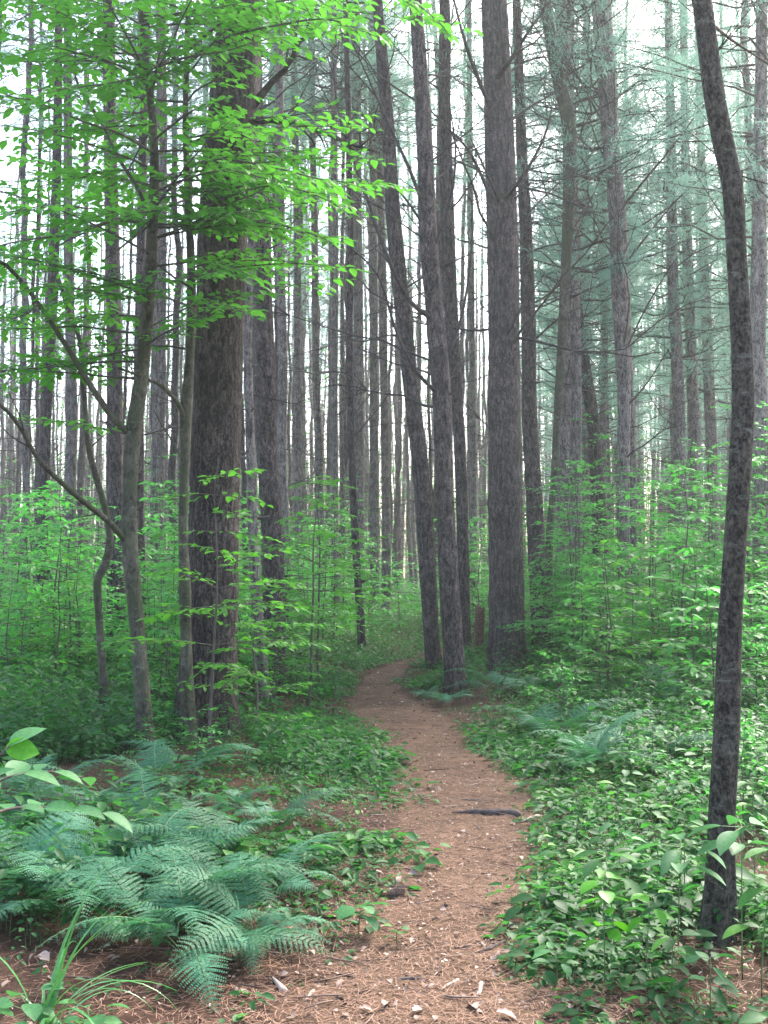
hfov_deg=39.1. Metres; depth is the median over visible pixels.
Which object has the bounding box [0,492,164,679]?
sapling
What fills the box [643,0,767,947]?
maple tree
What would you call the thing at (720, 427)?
pine tree
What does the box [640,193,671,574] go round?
pine tree
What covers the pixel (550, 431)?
pine tree
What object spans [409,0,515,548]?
pine tree
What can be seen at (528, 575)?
sapling
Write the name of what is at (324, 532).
sapling
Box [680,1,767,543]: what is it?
pine tree
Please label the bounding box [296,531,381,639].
sapling
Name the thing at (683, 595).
sapling
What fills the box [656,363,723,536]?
pine tree
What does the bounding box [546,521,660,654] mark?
sapling
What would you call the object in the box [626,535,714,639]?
sapling
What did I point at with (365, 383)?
pine tree
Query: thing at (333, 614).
sapling
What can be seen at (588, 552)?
sapling
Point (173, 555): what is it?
sapling
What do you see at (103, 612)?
sapling
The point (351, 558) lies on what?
sapling
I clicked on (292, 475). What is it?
pine tree
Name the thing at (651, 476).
pine tree
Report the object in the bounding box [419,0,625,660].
pine tree
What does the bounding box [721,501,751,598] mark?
sapling
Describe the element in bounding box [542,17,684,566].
pine tree
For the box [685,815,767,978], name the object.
woodland plant
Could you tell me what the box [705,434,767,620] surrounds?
sapling
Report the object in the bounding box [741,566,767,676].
sapling
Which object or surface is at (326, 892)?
woodland plant
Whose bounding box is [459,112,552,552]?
pine tree
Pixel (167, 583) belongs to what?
sapling
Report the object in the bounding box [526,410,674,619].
sapling
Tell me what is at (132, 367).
pine tree
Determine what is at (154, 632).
sapling
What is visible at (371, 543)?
sapling
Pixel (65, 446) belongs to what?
pine tree
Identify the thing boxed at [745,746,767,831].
woodland plant
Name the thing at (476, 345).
pine tree
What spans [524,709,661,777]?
fern
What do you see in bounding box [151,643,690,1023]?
path
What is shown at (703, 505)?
sapling
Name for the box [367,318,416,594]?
pine tree
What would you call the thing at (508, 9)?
pine tree
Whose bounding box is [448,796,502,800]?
tree root
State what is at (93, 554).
sapling
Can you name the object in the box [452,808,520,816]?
tree root
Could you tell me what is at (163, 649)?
sapling
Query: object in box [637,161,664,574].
pine tree
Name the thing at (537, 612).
sapling
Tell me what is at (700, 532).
sapling
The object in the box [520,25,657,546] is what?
pine tree
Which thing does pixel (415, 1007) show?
dead leaf
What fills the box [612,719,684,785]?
sapling
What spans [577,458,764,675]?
sapling
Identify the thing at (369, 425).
pine tree
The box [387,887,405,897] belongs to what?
pine cone
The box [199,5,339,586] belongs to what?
pine tree
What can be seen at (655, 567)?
sapling
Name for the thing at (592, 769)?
woodland plant
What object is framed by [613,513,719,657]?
sapling
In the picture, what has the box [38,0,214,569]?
pine tree
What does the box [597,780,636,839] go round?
woodland plant
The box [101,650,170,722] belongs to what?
sapling
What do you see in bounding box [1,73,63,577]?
pine tree
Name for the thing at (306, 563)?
sapling
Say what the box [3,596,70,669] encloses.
sapling
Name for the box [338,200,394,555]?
pine tree
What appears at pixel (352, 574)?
sapling
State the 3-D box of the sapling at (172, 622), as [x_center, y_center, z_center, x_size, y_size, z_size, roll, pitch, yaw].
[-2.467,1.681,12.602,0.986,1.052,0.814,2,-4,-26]
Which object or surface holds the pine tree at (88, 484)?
on the ground at (30, 966)
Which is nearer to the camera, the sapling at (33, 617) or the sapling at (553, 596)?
the sapling at (33, 617)
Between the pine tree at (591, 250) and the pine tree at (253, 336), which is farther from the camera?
the pine tree at (253, 336)
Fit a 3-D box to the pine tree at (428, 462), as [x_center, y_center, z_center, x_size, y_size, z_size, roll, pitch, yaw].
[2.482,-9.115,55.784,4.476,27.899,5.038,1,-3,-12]
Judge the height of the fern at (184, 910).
0.298 m
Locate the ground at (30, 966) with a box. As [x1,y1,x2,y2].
[0,580,767,1023]
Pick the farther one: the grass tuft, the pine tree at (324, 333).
the pine tree at (324, 333)
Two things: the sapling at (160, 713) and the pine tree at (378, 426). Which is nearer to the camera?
the sapling at (160, 713)
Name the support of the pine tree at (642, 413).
on the ground at (30, 966)
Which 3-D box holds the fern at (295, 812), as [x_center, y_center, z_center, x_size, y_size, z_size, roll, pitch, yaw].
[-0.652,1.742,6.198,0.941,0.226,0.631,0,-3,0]
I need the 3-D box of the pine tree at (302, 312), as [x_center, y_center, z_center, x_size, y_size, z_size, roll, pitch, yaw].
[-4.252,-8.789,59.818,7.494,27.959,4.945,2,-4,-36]
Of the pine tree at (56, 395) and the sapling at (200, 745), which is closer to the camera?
the sapling at (200, 745)
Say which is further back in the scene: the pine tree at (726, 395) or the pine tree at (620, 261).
the pine tree at (726, 395)
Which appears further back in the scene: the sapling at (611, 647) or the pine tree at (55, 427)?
the pine tree at (55, 427)
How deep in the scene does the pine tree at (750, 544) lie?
43.08 m
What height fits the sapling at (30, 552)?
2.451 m
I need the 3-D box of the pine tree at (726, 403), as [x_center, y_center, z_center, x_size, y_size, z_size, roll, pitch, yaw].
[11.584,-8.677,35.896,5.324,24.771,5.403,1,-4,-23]
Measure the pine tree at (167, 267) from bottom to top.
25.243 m
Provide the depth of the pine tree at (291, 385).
40.40 m
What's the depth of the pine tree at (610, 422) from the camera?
42.58 m
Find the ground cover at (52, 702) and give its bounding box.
[0,576,767,1023]
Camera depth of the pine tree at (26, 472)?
25.25 m
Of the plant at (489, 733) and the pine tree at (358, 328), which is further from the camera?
the pine tree at (358, 328)
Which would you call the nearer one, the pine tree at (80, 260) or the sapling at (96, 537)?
the sapling at (96, 537)
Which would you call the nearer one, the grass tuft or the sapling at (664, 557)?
the grass tuft
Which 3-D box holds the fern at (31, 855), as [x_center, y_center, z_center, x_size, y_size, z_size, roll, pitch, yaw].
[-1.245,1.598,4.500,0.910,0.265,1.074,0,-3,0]
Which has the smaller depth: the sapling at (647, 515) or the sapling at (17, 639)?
the sapling at (17, 639)
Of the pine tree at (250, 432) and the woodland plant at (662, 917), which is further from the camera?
the pine tree at (250, 432)
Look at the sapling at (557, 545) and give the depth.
16.39 m
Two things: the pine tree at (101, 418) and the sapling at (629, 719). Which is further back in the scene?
the pine tree at (101, 418)
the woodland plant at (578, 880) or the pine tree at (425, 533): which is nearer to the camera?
the woodland plant at (578, 880)
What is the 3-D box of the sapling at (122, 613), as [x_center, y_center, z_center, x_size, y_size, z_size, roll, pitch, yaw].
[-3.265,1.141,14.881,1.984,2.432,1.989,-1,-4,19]
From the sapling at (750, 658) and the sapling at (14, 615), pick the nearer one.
the sapling at (750, 658)
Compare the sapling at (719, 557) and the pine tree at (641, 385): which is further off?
the pine tree at (641, 385)
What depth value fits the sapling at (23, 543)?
18.94 m
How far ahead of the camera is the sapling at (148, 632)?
10.60 m
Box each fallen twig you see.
[272,976,287,992]
[313,969,355,977]
[379,885,409,887]
[392,976,424,979]
[432,953,436,970]
[438,978,459,989]
[465,936,510,953]
[478,981,482,995]
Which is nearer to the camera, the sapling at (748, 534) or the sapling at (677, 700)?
the sapling at (677, 700)
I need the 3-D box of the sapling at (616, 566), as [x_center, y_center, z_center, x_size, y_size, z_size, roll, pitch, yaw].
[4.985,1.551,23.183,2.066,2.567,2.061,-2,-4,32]
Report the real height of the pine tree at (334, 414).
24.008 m
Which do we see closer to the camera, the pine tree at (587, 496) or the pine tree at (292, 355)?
the pine tree at (587, 496)
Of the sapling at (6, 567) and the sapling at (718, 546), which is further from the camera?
the sapling at (6, 567)
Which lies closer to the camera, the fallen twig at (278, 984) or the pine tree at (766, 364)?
the fallen twig at (278, 984)
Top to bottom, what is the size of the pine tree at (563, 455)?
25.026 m
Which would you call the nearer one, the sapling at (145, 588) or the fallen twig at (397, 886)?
the fallen twig at (397, 886)
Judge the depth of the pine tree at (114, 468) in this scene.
17.52 m
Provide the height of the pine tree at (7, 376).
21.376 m
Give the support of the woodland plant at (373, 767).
on the ground at (30, 966)
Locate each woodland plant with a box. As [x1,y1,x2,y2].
[0,983,64,1023]
[56,999,129,1023]
[303,889,332,916]
[310,788,341,829]
[333,902,390,937]
[339,793,368,828]
[359,739,383,776]
[366,830,387,853]
[383,923,409,943]
[528,834,558,875]
[531,942,581,984]
[538,849,579,898]
[559,799,594,850]
[566,848,643,945]
[568,761,595,806]
[573,851,613,911]
[578,872,628,982]
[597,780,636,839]
[598,817,646,888]
[607,750,642,791]
[626,890,674,977]
[629,832,725,959]
[631,803,671,865]
[645,929,700,1003]
[649,748,689,823]
[659,805,706,885]
[684,951,737,1009]
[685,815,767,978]
[722,848,767,997]
[736,780,767,887]
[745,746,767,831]
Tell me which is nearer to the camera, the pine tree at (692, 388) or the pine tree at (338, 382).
the pine tree at (692, 388)
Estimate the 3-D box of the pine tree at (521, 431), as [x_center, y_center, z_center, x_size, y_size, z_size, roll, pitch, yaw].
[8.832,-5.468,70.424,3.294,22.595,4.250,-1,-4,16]
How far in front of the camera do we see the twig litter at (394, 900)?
4.31 m
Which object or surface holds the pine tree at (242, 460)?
on the ground at (30, 966)
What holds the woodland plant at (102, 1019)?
on the ground at (30, 966)
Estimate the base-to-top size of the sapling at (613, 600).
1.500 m
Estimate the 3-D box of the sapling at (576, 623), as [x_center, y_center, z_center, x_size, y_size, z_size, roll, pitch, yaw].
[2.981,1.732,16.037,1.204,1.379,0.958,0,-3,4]
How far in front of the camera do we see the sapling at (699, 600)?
15.84 m
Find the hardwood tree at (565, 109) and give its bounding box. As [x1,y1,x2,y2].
[482,0,614,665]
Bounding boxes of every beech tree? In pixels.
[0,0,436,751]
[0,0,483,743]
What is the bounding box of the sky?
[0,0,767,577]
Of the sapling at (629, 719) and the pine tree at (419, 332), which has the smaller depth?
the sapling at (629, 719)
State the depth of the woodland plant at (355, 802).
6.28 m
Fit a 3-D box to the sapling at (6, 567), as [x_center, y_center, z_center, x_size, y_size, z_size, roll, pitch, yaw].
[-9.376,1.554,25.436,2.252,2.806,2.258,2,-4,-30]
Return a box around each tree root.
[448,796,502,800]
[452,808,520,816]
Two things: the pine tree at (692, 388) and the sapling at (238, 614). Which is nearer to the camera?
the sapling at (238, 614)
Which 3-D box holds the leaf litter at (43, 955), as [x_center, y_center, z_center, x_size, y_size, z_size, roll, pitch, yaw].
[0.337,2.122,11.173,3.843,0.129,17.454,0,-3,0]
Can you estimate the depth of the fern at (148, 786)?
6.17 m
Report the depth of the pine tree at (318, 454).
30.21 m
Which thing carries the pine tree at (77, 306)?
on the ground at (30, 966)
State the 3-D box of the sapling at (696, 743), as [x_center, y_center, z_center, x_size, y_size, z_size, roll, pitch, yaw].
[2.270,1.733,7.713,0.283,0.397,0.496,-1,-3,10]
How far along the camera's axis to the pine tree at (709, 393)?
29.11 m
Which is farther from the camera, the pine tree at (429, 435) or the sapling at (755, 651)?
the pine tree at (429, 435)
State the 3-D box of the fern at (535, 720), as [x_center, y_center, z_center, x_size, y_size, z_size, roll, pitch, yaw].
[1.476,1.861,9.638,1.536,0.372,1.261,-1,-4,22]
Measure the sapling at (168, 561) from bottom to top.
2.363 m
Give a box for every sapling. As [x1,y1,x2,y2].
[0,474,129,677]
[0,479,31,608]
[0,484,95,651]
[0,485,127,658]
[0,492,82,651]
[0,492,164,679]
[0,509,105,660]
[0,511,94,651]
[0,522,49,623]
[0,533,16,619]
[0,537,50,646]
[0,537,127,680]
[0,555,127,681]
[0,568,85,692]
[0,578,72,688]
[1,580,46,652]
[2,538,35,603]
[2,619,48,674]
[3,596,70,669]
[5,503,120,649]
[9,273,149,722]
[12,505,33,583]
[13,509,105,628]
[17,537,126,672]
[21,527,126,675]
[32,533,82,612]
[35,496,128,637]
[49,526,106,620]
[50,486,106,602]
[51,529,103,618]
[53,491,103,607]
[75,511,172,648]
[76,481,253,678]
[76,572,179,679]
[77,458,344,754]
[77,583,127,645]
[78,487,176,614]
[92,447,189,609]
[92,571,180,699]
[94,528,248,671]
[94,592,179,704]
[97,506,179,659]
[101,595,179,710]
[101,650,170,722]
[103,567,179,677]
[106,560,177,673]
[120,536,246,650]
[121,493,251,665]
[123,684,188,746]
[123,716,186,767]
[124,612,179,684]
[127,510,179,641]
[127,541,179,646]
[132,627,179,700]
[146,513,261,636]
[148,471,243,615]
[150,501,178,578]
[151,562,178,621]
[153,700,172,739]
[155,522,240,637]
[155,532,252,624]
[158,574,180,670]
[159,538,242,642]
[159,707,241,789]
[162,551,320,745]
[162,560,251,655]
[237,471,415,706]
[237,563,337,707]
[237,572,252,647]
[237,575,276,689]
[237,628,284,702]
[238,496,322,651]
[238,519,314,640]
[238,613,329,708]
[239,478,409,682]
[239,491,321,632]
[240,529,354,680]
[254,624,334,694]
[284,538,358,655]
[286,511,378,650]
[286,545,350,651]
[289,505,336,607]
[290,520,350,634]
[290,533,327,600]
[291,471,391,637]
[291,516,348,619]
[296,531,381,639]
[303,527,330,606]
[305,493,347,585]
[309,531,367,614]
[310,503,376,638]
[314,475,369,590]
[325,536,386,615]
[326,519,396,595]
[330,488,369,598]
[339,540,413,631]
[346,538,416,615]
[372,562,422,639]
[386,543,439,615]
[393,519,488,624]
[395,549,438,601]
[438,515,525,626]
[438,547,487,620]
[439,541,488,629]
[470,474,528,609]
[470,488,553,628]
[470,528,527,608]
[471,502,574,633]
[471,519,526,602]
[472,513,529,603]
[478,526,487,581]
[479,555,488,611]
[485,507,590,635]
[497,460,646,671]
[513,539,691,701]
[517,651,618,726]
[522,515,553,623]
[523,463,650,648]
[524,455,649,635]
[524,513,641,652]
[524,522,626,652]
[524,559,574,660]
[524,578,562,658]
[525,516,645,647]
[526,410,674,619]
[526,541,596,652]
[529,584,581,639]
[531,547,668,667]
[542,567,629,691]
[544,455,614,553]
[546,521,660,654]
[546,558,657,659]
[546,570,644,677]
[546,590,619,658]
[553,565,591,643]
[554,479,711,665]
[555,459,685,617]
[555,515,657,640]
[560,464,662,641]
[560,597,656,702]
[566,637,630,697]
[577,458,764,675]
[582,526,645,616]
[582,581,675,702]
[583,530,657,619]
[585,445,673,603]
[589,515,705,638]
[590,490,648,601]
[592,466,719,633]
[593,461,685,597]
[606,701,663,743]
[610,456,726,639]
[610,691,639,733]
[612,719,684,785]
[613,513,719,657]
[613,525,708,660]
[615,441,767,661]
[615,629,690,703]
[621,546,767,711]
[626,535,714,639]
[627,492,767,662]
[627,567,717,665]
[628,537,712,649]
[639,507,668,597]
[640,438,725,629]
[641,520,673,608]
[647,477,767,630]
[648,513,720,615]
[648,569,767,723]
[652,585,767,724]
[656,680,709,732]
[656,699,767,851]
[660,565,711,640]
[664,485,747,608]
[664,549,748,637]
[665,401,767,656]
[668,547,767,675]
[671,550,767,678]
[673,521,750,598]
[674,579,767,686]
[676,456,767,656]
[682,727,711,767]
[685,614,767,711]
[701,435,767,631]
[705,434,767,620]
[707,594,767,665]
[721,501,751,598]
[739,731,767,802]
[739,732,767,775]
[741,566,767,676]
[741,583,767,726]
[742,629,767,689]
[745,447,767,613]
[746,434,767,622]
[749,611,767,679]
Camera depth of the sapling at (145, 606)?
12.51 m
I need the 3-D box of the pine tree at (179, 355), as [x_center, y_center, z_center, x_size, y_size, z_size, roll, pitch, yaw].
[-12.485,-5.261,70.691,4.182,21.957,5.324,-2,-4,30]
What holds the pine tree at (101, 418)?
on the ground at (30, 966)
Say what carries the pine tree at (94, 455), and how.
on the ground at (30, 966)
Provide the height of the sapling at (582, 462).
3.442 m
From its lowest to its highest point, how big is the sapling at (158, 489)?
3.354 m
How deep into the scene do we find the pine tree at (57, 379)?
77.89 m
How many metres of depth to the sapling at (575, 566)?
15.21 m
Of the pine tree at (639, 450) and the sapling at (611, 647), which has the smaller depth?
the sapling at (611, 647)
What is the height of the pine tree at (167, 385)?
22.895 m
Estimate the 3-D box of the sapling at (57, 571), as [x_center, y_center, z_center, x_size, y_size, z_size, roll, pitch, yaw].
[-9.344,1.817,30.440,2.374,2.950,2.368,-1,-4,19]
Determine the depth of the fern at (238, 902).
4.30 m
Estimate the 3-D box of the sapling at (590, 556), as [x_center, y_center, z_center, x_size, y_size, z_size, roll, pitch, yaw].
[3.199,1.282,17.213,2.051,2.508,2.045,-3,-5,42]
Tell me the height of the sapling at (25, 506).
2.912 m
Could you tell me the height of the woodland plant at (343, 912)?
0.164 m
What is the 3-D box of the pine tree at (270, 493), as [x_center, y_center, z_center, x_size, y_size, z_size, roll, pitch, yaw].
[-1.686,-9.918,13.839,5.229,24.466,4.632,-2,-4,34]
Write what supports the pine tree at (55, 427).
on the ground at (30, 966)
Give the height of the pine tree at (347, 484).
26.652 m
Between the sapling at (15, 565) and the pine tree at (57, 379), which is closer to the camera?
the sapling at (15, 565)
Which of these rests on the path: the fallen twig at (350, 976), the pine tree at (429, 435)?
the fallen twig at (350, 976)
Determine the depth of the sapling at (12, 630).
12.34 m
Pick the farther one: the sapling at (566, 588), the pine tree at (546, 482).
the pine tree at (546, 482)
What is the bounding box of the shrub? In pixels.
[0,727,132,832]
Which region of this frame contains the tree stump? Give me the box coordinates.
[473,604,484,659]
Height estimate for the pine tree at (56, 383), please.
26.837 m
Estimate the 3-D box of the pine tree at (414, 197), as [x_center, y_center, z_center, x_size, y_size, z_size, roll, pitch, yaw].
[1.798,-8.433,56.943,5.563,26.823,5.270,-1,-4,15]
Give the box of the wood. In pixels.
[0,194,751,589]
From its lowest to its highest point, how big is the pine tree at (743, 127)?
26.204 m
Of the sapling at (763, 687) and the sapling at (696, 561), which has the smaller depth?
the sapling at (763, 687)
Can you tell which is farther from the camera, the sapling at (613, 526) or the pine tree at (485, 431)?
the pine tree at (485, 431)
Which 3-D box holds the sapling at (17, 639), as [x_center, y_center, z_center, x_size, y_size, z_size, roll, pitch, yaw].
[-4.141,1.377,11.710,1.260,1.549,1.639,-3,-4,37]
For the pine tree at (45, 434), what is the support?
on the ground at (30, 966)
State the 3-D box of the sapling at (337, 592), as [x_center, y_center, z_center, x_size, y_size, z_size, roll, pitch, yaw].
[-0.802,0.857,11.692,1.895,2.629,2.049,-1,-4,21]
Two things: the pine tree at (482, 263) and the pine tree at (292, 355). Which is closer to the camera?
the pine tree at (482, 263)
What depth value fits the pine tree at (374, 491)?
30.18 m
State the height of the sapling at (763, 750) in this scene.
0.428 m
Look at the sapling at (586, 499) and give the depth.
31.02 m
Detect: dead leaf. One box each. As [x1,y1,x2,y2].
[359,1005,373,1011]
[412,1005,422,1010]
[468,1001,479,1007]
[496,1007,516,1018]
[589,1004,605,1011]
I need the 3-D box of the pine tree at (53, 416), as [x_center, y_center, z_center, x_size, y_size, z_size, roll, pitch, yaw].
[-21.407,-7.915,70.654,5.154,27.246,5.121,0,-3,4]
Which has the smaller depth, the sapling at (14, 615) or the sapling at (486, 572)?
the sapling at (14, 615)
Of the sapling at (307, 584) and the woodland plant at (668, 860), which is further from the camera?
the sapling at (307, 584)
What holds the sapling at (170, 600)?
on the ground at (30, 966)
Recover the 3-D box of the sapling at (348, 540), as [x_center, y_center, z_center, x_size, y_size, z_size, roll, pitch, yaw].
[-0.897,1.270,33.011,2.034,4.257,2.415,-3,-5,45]
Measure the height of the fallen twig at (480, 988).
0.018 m
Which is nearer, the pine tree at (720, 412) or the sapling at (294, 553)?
the sapling at (294, 553)
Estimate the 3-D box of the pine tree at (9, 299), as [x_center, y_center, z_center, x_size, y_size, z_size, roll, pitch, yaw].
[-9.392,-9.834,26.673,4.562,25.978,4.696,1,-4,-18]
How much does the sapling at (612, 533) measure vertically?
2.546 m
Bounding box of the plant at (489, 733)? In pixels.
[158,673,767,924]
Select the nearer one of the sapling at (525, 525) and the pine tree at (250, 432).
the pine tree at (250, 432)
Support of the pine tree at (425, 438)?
on the ground at (30, 966)
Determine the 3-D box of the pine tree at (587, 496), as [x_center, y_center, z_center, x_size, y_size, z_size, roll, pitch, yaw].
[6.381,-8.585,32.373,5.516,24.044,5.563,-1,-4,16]
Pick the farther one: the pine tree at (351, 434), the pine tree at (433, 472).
the pine tree at (433, 472)
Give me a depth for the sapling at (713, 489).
15.67 m
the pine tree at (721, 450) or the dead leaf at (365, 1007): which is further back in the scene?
the pine tree at (721, 450)
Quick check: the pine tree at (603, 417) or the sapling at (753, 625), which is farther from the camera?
the pine tree at (603, 417)
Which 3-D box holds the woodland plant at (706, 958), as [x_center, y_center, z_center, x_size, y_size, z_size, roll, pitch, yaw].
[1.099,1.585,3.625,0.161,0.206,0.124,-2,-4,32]
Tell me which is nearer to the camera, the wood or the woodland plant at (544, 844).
the woodland plant at (544, 844)
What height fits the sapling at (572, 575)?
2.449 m
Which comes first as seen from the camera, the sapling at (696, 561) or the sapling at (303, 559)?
the sapling at (696, 561)
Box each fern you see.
[0,754,137,800]
[0,758,89,845]
[0,810,120,914]
[0,844,207,922]
[1,817,173,867]
[30,764,165,819]
[33,850,332,1012]
[67,807,256,887]
[67,855,286,942]
[92,768,215,841]
[93,739,257,792]
[107,793,287,861]
[117,831,313,919]
[118,739,262,782]
[141,852,333,973]
[190,786,277,818]
[201,787,353,831]
[211,832,362,898]
[405,685,450,697]
[424,688,479,704]
[436,668,519,694]
[471,698,632,735]
[488,670,575,694]
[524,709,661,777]
[574,722,742,758]
[588,657,685,688]
[619,658,746,709]
[667,672,767,711]
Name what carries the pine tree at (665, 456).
on the ground at (30, 966)
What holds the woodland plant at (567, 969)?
on the ground at (30, 966)
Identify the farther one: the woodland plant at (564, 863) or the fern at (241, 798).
the fern at (241, 798)
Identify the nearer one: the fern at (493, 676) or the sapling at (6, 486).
the fern at (493, 676)
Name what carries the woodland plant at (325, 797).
on the ground at (30, 966)
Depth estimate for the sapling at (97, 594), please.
10.38 m
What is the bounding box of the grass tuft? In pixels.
[0,860,177,1023]
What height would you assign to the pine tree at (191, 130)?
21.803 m
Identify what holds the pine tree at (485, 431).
on the ground at (30, 966)
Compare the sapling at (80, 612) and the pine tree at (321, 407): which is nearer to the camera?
the sapling at (80, 612)
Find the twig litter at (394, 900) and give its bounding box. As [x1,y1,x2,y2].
[8,676,767,1023]
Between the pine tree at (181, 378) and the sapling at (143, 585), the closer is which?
the sapling at (143, 585)
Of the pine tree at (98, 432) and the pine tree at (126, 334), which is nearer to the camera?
the pine tree at (126, 334)
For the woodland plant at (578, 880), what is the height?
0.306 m
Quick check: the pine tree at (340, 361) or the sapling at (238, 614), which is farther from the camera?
the pine tree at (340, 361)
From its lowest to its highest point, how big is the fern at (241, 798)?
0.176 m
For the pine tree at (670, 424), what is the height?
22.129 m
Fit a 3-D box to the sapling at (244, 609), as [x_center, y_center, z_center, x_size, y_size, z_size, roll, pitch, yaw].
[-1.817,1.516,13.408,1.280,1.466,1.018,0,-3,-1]
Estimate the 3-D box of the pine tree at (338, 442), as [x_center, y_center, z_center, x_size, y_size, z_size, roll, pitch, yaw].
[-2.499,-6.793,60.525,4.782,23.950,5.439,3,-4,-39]
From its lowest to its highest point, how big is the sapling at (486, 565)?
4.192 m
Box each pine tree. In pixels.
[0,0,83,535]
[0,0,101,561]
[0,0,131,628]
[0,0,155,628]
[0,4,64,524]
[0,5,125,619]
[0,50,103,549]
[0,153,57,578]
[0,162,16,357]
[0,164,33,596]
[0,179,33,578]
[0,223,34,527]
[0,226,32,579]
[0,260,34,570]
[0,261,14,580]
[0,381,35,570]
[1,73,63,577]
[12,197,77,546]
[15,3,150,571]
[17,215,96,578]
[18,230,65,541]
[30,292,60,540]
[30,340,89,578]
[33,339,62,519]
[34,124,94,580]
[35,33,128,570]
[36,157,105,543]
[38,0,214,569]
[45,0,191,665]
[51,383,96,558]
[52,304,96,567]
[54,0,294,616]
[55,0,208,646]
[62,261,106,587]
[63,236,129,564]
[69,0,198,581]
[72,1,205,550]
[72,3,215,582]
[77,251,133,551]
[77,274,124,569]
[77,389,102,523]
[79,4,201,550]
[82,183,144,544]
[90,56,186,538]
[90,307,105,553]
[116,1,209,612]
[130,213,186,589]
[131,0,380,738]
[132,0,305,540]
[144,29,243,509]
[144,94,196,549]
[144,390,151,542]
[150,0,340,618]
[166,287,186,541]
[167,202,185,557]
[167,300,186,477]
[194,0,349,532]
[194,2,325,700]
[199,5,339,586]
[204,2,376,639]
[239,65,323,557]
[239,262,320,571]
[240,5,305,616]
[240,77,322,558]
[246,11,339,599]
[246,33,345,693]
[254,0,530,695]
[254,0,600,669]
[256,80,346,559]
[262,0,437,628]
[263,0,378,631]
[263,0,400,615]
[264,0,434,598]
[269,0,438,614]
[271,76,339,576]
[271,141,339,540]
[272,3,406,598]
[274,231,324,536]
[275,0,425,655]
[284,0,462,626]
[286,151,345,585]
[287,75,403,598]
[287,164,338,562]
[287,292,293,474]
[289,326,324,580]
[292,154,368,593]
[302,0,465,624]
[302,173,404,553]
[304,0,435,572]
[305,287,339,554]
[305,334,339,533]
[306,282,328,480]
[307,199,368,560]
[308,226,380,566]
[308,338,381,552]
[319,206,388,555]
[323,26,427,546]
[338,0,576,649]
[338,110,403,553]
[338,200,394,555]
[338,263,379,554]
[347,348,397,550]
[363,155,425,551]
[364,111,426,595]
[364,129,460,600]
[364,287,403,564]
[364,305,381,554]
[365,0,508,572]
[367,28,433,598]
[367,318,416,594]
[378,0,703,674]
[378,162,432,603]
[378,390,416,571]
[388,240,453,559]
[389,128,523,533]
[391,0,554,625]
[393,0,485,561]
[401,289,481,598]
[404,364,434,550]
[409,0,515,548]
[409,263,482,552]
[412,397,454,588]
[415,155,487,519]
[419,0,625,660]
[422,243,476,499]
[429,0,743,620]
[432,239,487,598]
[453,199,486,512]
[454,0,750,642]
[455,36,549,550]
[456,0,580,560]
[456,0,681,619]
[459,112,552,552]
[464,186,488,585]
[464,290,488,550]
[465,232,488,584]
[465,319,487,562]
[475,0,683,609]
[484,0,651,635]
[515,0,679,619]
[519,0,701,602]
[519,83,641,541]
[519,198,559,570]
[519,277,525,557]
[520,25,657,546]
[520,218,555,517]
[521,238,553,556]
[521,289,553,552]
[521,348,552,590]
[536,103,659,570]
[541,371,553,495]
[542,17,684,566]
[557,0,767,628]
[576,0,767,656]
[581,0,665,548]
[581,0,767,631]
[590,53,670,537]
[590,243,657,537]
[594,26,731,594]
[595,215,669,566]
[596,251,651,579]
[598,2,767,614]
[608,292,660,554]
[610,79,670,575]
[625,0,767,562]
[635,0,767,542]
[635,299,666,586]
[636,230,724,563]
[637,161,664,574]
[637,245,725,536]
[637,301,670,589]
[640,135,721,561]
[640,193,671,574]
[640,234,667,588]
[640,367,702,498]
[644,262,723,483]
[646,156,730,565]
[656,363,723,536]
[660,325,725,575]
[668,245,767,541]
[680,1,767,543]
[698,265,751,527]
[700,48,767,532]
[702,273,729,537]
[702,346,751,524]
[706,0,767,367]
[713,4,767,575]
[716,160,767,443]
[716,312,767,528]
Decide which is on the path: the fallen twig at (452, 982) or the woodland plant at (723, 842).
the fallen twig at (452, 982)
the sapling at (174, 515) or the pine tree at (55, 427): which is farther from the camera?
the pine tree at (55, 427)
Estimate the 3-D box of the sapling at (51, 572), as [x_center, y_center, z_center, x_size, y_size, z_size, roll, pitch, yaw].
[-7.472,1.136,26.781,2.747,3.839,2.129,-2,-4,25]
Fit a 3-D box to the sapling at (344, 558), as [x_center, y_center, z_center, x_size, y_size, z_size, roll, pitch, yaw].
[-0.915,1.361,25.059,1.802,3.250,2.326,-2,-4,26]
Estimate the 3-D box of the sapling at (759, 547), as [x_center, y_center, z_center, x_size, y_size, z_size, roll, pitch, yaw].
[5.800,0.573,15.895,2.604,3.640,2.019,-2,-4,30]
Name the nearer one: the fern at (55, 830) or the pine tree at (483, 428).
the fern at (55, 830)
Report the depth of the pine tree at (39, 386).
78.15 m
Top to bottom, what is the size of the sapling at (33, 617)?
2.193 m
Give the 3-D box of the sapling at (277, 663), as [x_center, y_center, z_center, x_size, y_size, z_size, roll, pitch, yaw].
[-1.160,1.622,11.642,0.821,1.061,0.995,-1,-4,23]
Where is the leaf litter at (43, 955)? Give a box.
[1,657,765,1023]
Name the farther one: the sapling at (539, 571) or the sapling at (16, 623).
the sapling at (539, 571)
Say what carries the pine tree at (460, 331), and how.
on the ground at (30, 966)
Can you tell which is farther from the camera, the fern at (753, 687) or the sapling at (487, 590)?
the sapling at (487, 590)
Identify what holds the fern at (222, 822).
on the ground at (30, 966)
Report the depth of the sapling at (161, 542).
13.79 m
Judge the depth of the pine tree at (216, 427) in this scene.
9.78 m
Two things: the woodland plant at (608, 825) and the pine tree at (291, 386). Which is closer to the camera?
the woodland plant at (608, 825)
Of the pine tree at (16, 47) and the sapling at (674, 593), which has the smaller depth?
the sapling at (674, 593)

